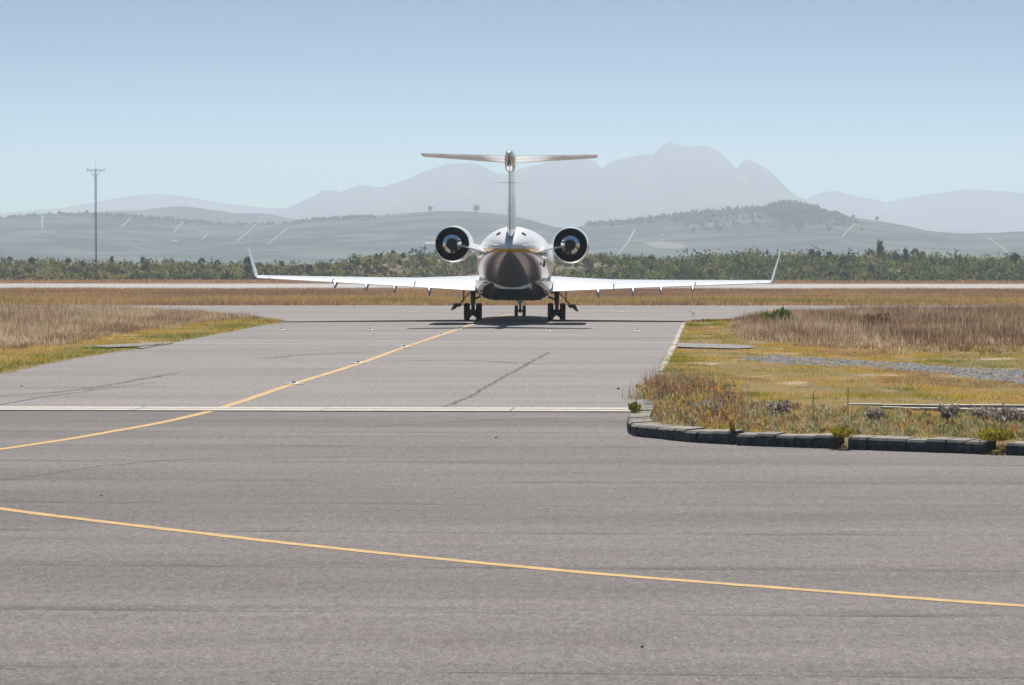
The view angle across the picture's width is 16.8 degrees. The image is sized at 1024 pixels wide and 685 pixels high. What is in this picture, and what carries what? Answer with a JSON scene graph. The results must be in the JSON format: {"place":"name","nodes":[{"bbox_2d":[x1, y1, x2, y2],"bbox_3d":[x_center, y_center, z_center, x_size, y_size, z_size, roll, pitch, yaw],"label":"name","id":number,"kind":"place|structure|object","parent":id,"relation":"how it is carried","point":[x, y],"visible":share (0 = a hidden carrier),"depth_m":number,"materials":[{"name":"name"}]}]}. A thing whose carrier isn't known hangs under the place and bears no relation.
{"place":"outdoors","nodes":[
{"label":"outdoors","id":0,"kind":"place"},
{"bbox_2d":[97,341,170,346],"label":"service path","id":1,"kind":"structure","parent":0,"point":[134,344],"depth_m":93.57,"materials":[{"name":"grey concrete"}]},
{"bbox_2d":[0,319,280,373],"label":"grass verge","id":2,"kind":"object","parent":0,"point":[70,358],"depth_m":94.35,"materials":[{"name":"plant"}]},
{"bbox_2d":[0,295,1023,355],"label":"tall dry grass","id":3,"kind":"structure","parent":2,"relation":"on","point":[998,324],"depth_m":109.90,"materials":[{"name":"brown plant"}]},
{"bbox_2d":[92,206,300,223],"bbox_3d":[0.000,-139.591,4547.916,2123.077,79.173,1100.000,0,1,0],"label":"hills","id":4,"kind":"structure","parent":0,"point":[187,212],"depth_m":4539.46,"materials":[{"name":"grey"}]},
{"bbox_2d":[0,305,1003,449],"bbox_3d":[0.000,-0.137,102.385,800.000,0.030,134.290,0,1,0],"label":"taxiway","id":5,"kind":"structure","parent":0,"point":[583,356],"depth_m":79.68,"materials":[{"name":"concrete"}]},
{"bbox_2d":[284,381,303,383],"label":"inset light","id":6,"kind":"object","parent":5,"relation":"on","point":[293,382],"visible":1,"depth_m":66.34,"materials":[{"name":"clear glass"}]},
{"bbox_2d":[0,403,1023,413],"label":"slot drain","id":7,"kind":"object","parent":5,"relation":"on","point":[929,407],"visible":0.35,"depth_m":55.29,"materials":[{"name":"concrete"}]},
{"bbox_2d":[247,149,780,319],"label":"business jet","id":8,"kind":"object","parent":5,"relation":"on","point":[514,263],"visible":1,"depth_m":125.72,"materials":[{"name":"silver metal"}]},
{"bbox_2d":[0,411,1023,684],"bbox_3d":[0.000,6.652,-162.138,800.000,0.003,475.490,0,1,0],"label":"apron","id":9,"kind":"object","parent":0,"point":[238,547],"visible":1,"depth_m":28.73,"materials":[{"name":"grey asphalt"}]},
{"bbox_2d":[627,406,742,443],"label":"stone kerb","id":10,"kind":"structure","parent":9,"relation":"on","point":[640,424],"depth_m":46.52,"materials":[{"name":"stone"}]},
{"bbox_2d":[628,401,641,412],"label":"succulent clump","id":11,"kind":"object","parent":10,"relation":"on","point":[632,407],"visible":0.96,"depth_m":51.13,"materials":[{"name":"green plant"}]},
{"bbox_2d":[728,414,735,430],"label":"dry grass tuft","id":12,"kind":"object","parent":10,"relation":"on","point":[732,423],"visible":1,"depth_m":45.63,"materials":[{"name":"brown plant"}]},
{"bbox_2d":[736,431,843,447],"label":"stone kerb","id":13,"kind":"structure","parent":9,"relation":"on","point":[804,440],"depth_m":44.89,"materials":[{"name":"stone"}]},
{"bbox_2d":[827,425,854,439],"bbox_3d":[4.219,1.148,44.467,0.352,0.211,0.715,0,1,0],"label":"succulent clump","id":14,"kind":"object","parent":13,"relation":"on","point":[841,432],"visible":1,"depth_m":44.34,"materials":[{"name":"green plant"}]},
{"bbox_2d":[848,435,995,453],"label":"stone kerb","id":15,"kind":"structure","parent":9,"relation":"on","point":[916,444],"depth_m":43.79,"materials":[{"name":"stone"}]},
{"bbox_2d":[971,426,1014,442],"bbox_3d":[6.043,1.146,43.535,0.570,0.236,0.852,0,1,0],"label":"succulent clump","id":16,"kind":"object","parent":15,"relation":"on","point":[999,434],"visible":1,"depth_m":43.33,"materials":[{"name":"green plant"}]},
{"bbox_2d":[0,208,1023,263],"bbox_3d":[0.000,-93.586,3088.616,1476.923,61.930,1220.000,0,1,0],"label":"vineyard hills","id":17,"kind":"structure","parent":0,"point":[22,237],"depth_m":2868.06,"materials":[{"name":"green plant"}]},
{"bbox_2d":[426,242,434,247],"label":"farmhouse","id":18,"kind":"object","parent":17,"relation":"on","point":[430,244],"visible":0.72,"depth_m":2739.66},
{"bbox_2d":[0,199,865,232],"bbox_3d":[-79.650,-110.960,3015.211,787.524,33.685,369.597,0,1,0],"label":"hilltop wood","id":19,"kind":"object","parent":17,"relation":"on","point":[782,210],"visible":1,"depth_m":3109.41,"materials":[{"name":"green plant"}]},
{"bbox_2d":[473,204,479,212],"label":"hill tree","id":20,"kind":"object","parent":17,"relation":"on","point":[476,208],"visible":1,"depth_m":3190.99,"materials":[{"name":"plant"}]},
{"bbox_2d":[0,278,1023,304],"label":"airfield grass","id":21,"kind":"structure","parent":0,"point":[421,296],"depth_m":195.03,"materials":[{"name":"plant"}]},
{"bbox_2d":[0,317,1023,437],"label":"mown grass","id":22,"kind":"structure","parent":0,"point":[791,349],"depth_m":78.19,"materials":[{"name":"green plant"}]},
{"bbox_2d":[0,189,1023,229],"bbox_3d":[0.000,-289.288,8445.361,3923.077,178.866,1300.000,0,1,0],"label":"distant mountains","id":23,"kind":"structure","parent":0,"point":[982,209],"depth_m":8352.02,"materials":[{"name":"grey stone"}]},
{"bbox_2d":[0,284,1023,289],"bbox_3d":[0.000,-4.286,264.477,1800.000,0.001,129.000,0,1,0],"label":"runway","id":24,"kind":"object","parent":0,"point":[761,286],"depth_m":263.05,"materials":[{"name":"grey asphalt"}]},
{"bbox_2d":[0,0,1023,212],"label":"sky","id":25,"kind":"structure","parent":0,"point":[257,103],"materials":[{"name":"blue"}]},
{"bbox_2d":[1,258,1023,304],"bbox_3d":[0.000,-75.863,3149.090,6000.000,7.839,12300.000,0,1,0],"label":"ground","id":26,"kind":"structure","parent":0,"point":[398,269],"depth_m":309.58,"materials":[{"name":"brown soil"}]},
{"bbox_2d":[23,265,35,273],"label":"scrub bush","id":27,"kind":"object","parent":26,"relation":"on","point":[30,269],"visible":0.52,"depth_m":614.99,"materials":[{"name":"green plant"}]},
{"bbox_2d":[27,256,35,264],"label":"scrub tree","id":28,"kind":"object","parent":26,"relation":"on","point":[30,259],"visible":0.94,"depth_m":644.52,"materials":[{"name":"green plant"}]},
{"bbox_2d":[90,165,101,278],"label":"radio mast","id":29,"kind":"object","parent":26,"relation":"on","point":[95,195],"visible":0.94,"depth_m":559.60,"materials":[{"name":"metal"}]},
{"bbox_2d":[140,263,147,270],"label":"scrub bush","id":30,"kind":"object","parent":26,"relation":"on","point":[143,267],"visible":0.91,"depth_m":617.66,"materials":[{"name":"green plant"}]},
{"bbox_2d":[197,257,205,266],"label":"scrub tree","id":31,"kind":"object","parent":26,"relation":"on","point":[200,260],"visible":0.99,"depth_m":648.46,"materials":[{"name":"green plant"}]},
{"bbox_2d":[242,256,250,263],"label":"scrub tree","id":32,"kind":"object","parent":26,"relation":"on","point":[246,259],"visible":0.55,"depth_m":641.79,"materials":[{"name":"green plant"}]},
{"bbox_2d":[243,262,252,273],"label":"scrub bush","id":33,"kind":"object","parent":26,"relation":"on","point":[247,267],"visible":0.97,"depth_m":609.40,"materials":[{"name":"green plant"}]},
{"bbox_2d":[305,264,312,271],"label":"scrub bush","id":34,"kind":"object","parent":26,"relation":"on","point":[308,266],"visible":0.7,"depth_m":617.62,"materials":[{"name":"green plant"}]},
{"bbox_2d":[362,267,374,273],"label":"scrub bush","id":35,"kind":"object","parent":26,"relation":"on","point":[367,269],"visible":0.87,"depth_m":612.56,"materials":[{"name":"green plant"}]},
{"bbox_2d":[377,265,388,271],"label":"scrub bush","id":36,"kind":"object","parent":26,"relation":"on","point":[383,267],"visible":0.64,"depth_m":617.86,"materials":[{"name":"green plant"}]},
{"bbox_2d":[0,245,1023,281],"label":"scrub cover","id":37,"kind":"object","parent":26,"relation":"on","point":[816,265],"visible":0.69,"depth_m":622.38,"materials":[{"name":"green plant"}]},
{"bbox_2d":[592,269,605,278],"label":"scrub bush","id":38,"kind":"object","parent":26,"relation":"on","point":[600,273],"visible":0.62,"depth_m":609.70,"materials":[{"name":"green plant"}]},
{"bbox_2d":[612,270,618,278],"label":"scrub bush","id":39,"kind":"object","parent":26,"relation":"on","point":[615,272],"visible":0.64,"depth_m":604.83,"materials":[{"name":"green plant"}]},
{"bbox_2d":[647,254,655,261],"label":"scrub tree","id":40,"kind":"object","parent":26,"relation":"on","point":[651,258],"visible":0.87,"depth_m":644.56,"materials":[{"name":"green plant"}]},
{"bbox_2d":[808,248,815,255],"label":"scrub tree","id":41,"kind":"object","parent":26,"relation":"on","point":[811,251],"visible":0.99,"depth_m":652.04,"materials":[{"name":"green plant"}]},
{"bbox_2d":[828,269,836,277],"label":"scrub bush","id":42,"kind":"object","parent":26,"relation":"on","point":[832,273],"visible":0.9,"depth_m":608.21,"materials":[{"name":"green plant"}]},
{"bbox_2d":[839,255,846,261],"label":"scrub tree","id":43,"kind":"object","parent":26,"relation":"on","point":[842,258],"visible":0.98,"depth_m":645.07,"materials":[{"name":"green plant"}]},
{"bbox_2d":[840,269,850,278],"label":"scrub bush","id":44,"kind":"object","parent":26,"relation":"on","point":[846,272],"visible":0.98,"depth_m":604.90,"materials":[{"name":"green plant"}]},
{"bbox_2d":[866,249,874,260],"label":"scrub tree","id":45,"kind":"object","parent":26,"relation":"on","point":[868,252],"visible":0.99,"depth_m":651.05,"materials":[{"name":"green plant"}]},
{"bbox_2d":[867,263,874,271],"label":"scrub bush","id":46,"kind":"object","parent":26,"relation":"on","point":[870,267],"visible":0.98,"depth_m":621.53,"materials":[{"name":"green plant"}]},
{"bbox_2d":[876,240,883,256],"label":"scrub tree","id":47,"kind":"object","parent":26,"relation":"on","point":[880,247],"visible":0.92,"depth_m":648.70,"materials":[{"name":"green plant"}]},
{"bbox_2d":[892,252,900,261],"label":"scrub tree","id":48,"kind":"object","parent":26,"relation":"on","point":[896,255],"visible":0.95,"depth_m":644.70,"materials":[{"name":"green plant"}]},
{"bbox_2d":[902,246,908,262],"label":"scrub tree","id":49,"kind":"object","parent":26,"relation":"on","point":[905,250],"visible":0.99,"depth_m":642.63,"materials":[{"name":"green plant"}]},
{"bbox_2d":[911,247,918,260],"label":"scrub tree","id":50,"kind":"object","parent":26,"relation":"on","point":[916,251],"visible":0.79,"depth_m":652.62,"materials":[{"name":"green plant"}]},
{"bbox_2d":[1010,251,1020,263],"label":"scrub tree","id":51,"kind":"object","parent":26,"relation":"on","point":[1015,257],"visible":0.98,"depth_m":645.85,"materials":[{"name":"green plant"}]},
{"bbox_2d":[618,229,634,253],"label":"dirt track","id":52,"kind":"structure","parent":0,"point":[627,242],"depth_m":2822.92,"materials":[{"name":"beige soil"}]},
{"bbox_2d":[264,142,1023,232],"bbox_3d":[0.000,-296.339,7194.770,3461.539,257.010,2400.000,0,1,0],"label":"mountain range","id":53,"kind":"structure","parent":0,"point":[669,177],"depth_m":7008.33,"materials":[{"name":"grey stone"}]},
{"bbox_2d":[645,241,688,248],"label":"bare field","id":54,"kind":"structure","parent":0,"point":[665,245],"depth_m":2758.46,"materials":[{"name":"beige soil"}]},
{"bbox_2d":[675,343,753,347],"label":"service path","id":55,"kind":"structure","parent":0,"point":[705,345],"depth_m":92.55,"materials":[{"name":"grey concrete"}]},
{"bbox_2d":[760,306,797,322],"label":"green bush","id":56,"kind":"object","parent":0,"point":[781,312],"visible":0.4,"depth_m":118.66,"materials":[{"name":"green plant"}]},
{"bbox_2d":[811,390,815,418],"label":"dry stalk","id":57,"kind":"object","parent":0,"point":[813,404],"visible":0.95,"depth_m":47.98,"materials":[{"name":"brown plant"}]},
{"bbox_2d":[647,320,1023,455],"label":"grass island","id":58,"kind":"structure","parent":0,"point":[1000,449],"depth_m":69.31,"materials":[{"name":"plant"}]},
{"bbox_2d":[692,397,724,412],"bbox_3d":[2.822,0.947,50.243,0.622,0.317,0.901,0,1,0],"label":"pale shrub","id":59,"kind":"object","parent":58,"relation":"on","point":[702,402],"visible":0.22,"depth_m":50.17,"materials":[{"name":"beige plant"}]},
{"bbox_2d":[764,397,790,415],"bbox_3d":[3.856,0.960,50.215,0.402,0.352,0.600,0,1,0],"label":"silver shrub","id":60,"kind":"object","parent":58,"relation":"on","point":[784,407],"visible":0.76,"depth_m":50.11,"materials":[{"name":"grey plant"}]},
{"bbox_2d":[622,362,1023,441],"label":"flower bed","id":61,"kind":"object","parent":58,"relation":"on","point":[675,388],"visible":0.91,"depth_m":49.07,"materials":[{"name":"brown plant"}]},
{"bbox_2d":[864,408,885,421],"bbox_3d":[5.147,1.048,49.310,0.326,0.274,0.440,-1,2,-35],"label":"silver shrub","id":62,"kind":"object","parent":58,"relation":"on","point":[875,413],"visible":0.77,"depth_m":49.20,"materials":[{"name":"grey plant"}]},
{"bbox_2d":[864,312,890,323],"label":"russet bush","id":63,"kind":"object","parent":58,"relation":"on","point":[887,314],"visible":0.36,"depth_m":113.80,"materials":[{"name":"brown plant"}]},
{"bbox_2d":[937,403,960,418],"bbox_3d":[6.397,1.009,50.831,0.383,0.307,0.377,-1,2,-43],"label":"silver shrub","id":64,"kind":"object","parent":58,"relation":"on","point":[951,409],"visible":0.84,"depth_m":50.75,"materials":[{"name":"grey plant"}]},
{"bbox_2d":[967,404,994,420],"bbox_3d":[6.757,1.040,49.898,0.404,0.321,0.559,-1,2,-21],"label":"silver shrub","id":65,"kind":"object","parent":58,"relation":"on","point":[981,412],"visible":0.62,"depth_m":49.82,"materials":[{"name":"grey plant"}]},
{"bbox_2d":[983,402,1018,424],"bbox_3d":[6.954,1.037,49.307,0.497,0.378,0.616,0,1,0],"label":"silver shrub","id":66,"kind":"object","parent":58,"relation":"on","point":[1001,413],"visible":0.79,"depth_m":49.19,"materials":[{"name":"grey plant"}]},
{"bbox_2d":[1006,441,1023,453],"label":"stone kerb","id":67,"kind":"structure","parent":58,"relation":"on","point":[1016,447],"depth_m":43.03,"materials":[{"name":"concrete"}]},
{"bbox_2d":[1012,408,1023,423],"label":"silver shrub","id":68,"kind":"object","parent":58,"relation":"on","point":[1019,415],"visible":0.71,"depth_m":49.21,"materials":[{"name":"grey plant"}]},
{"bbox_2d":[740,355,1023,385],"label":"gravel","id":69,"kind":"structure","parent":0,"point":[908,366],"depth_m":74.63,"materials":[{"name":"grey gravel"}]},
{"bbox_2d":[976,234,1009,253],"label":"dirt track","id":70,"kind":"structure","parent":0,"point":[997,244],"depth_m":2899.25,"materials":[{"name":"beige soil"}]}
]}

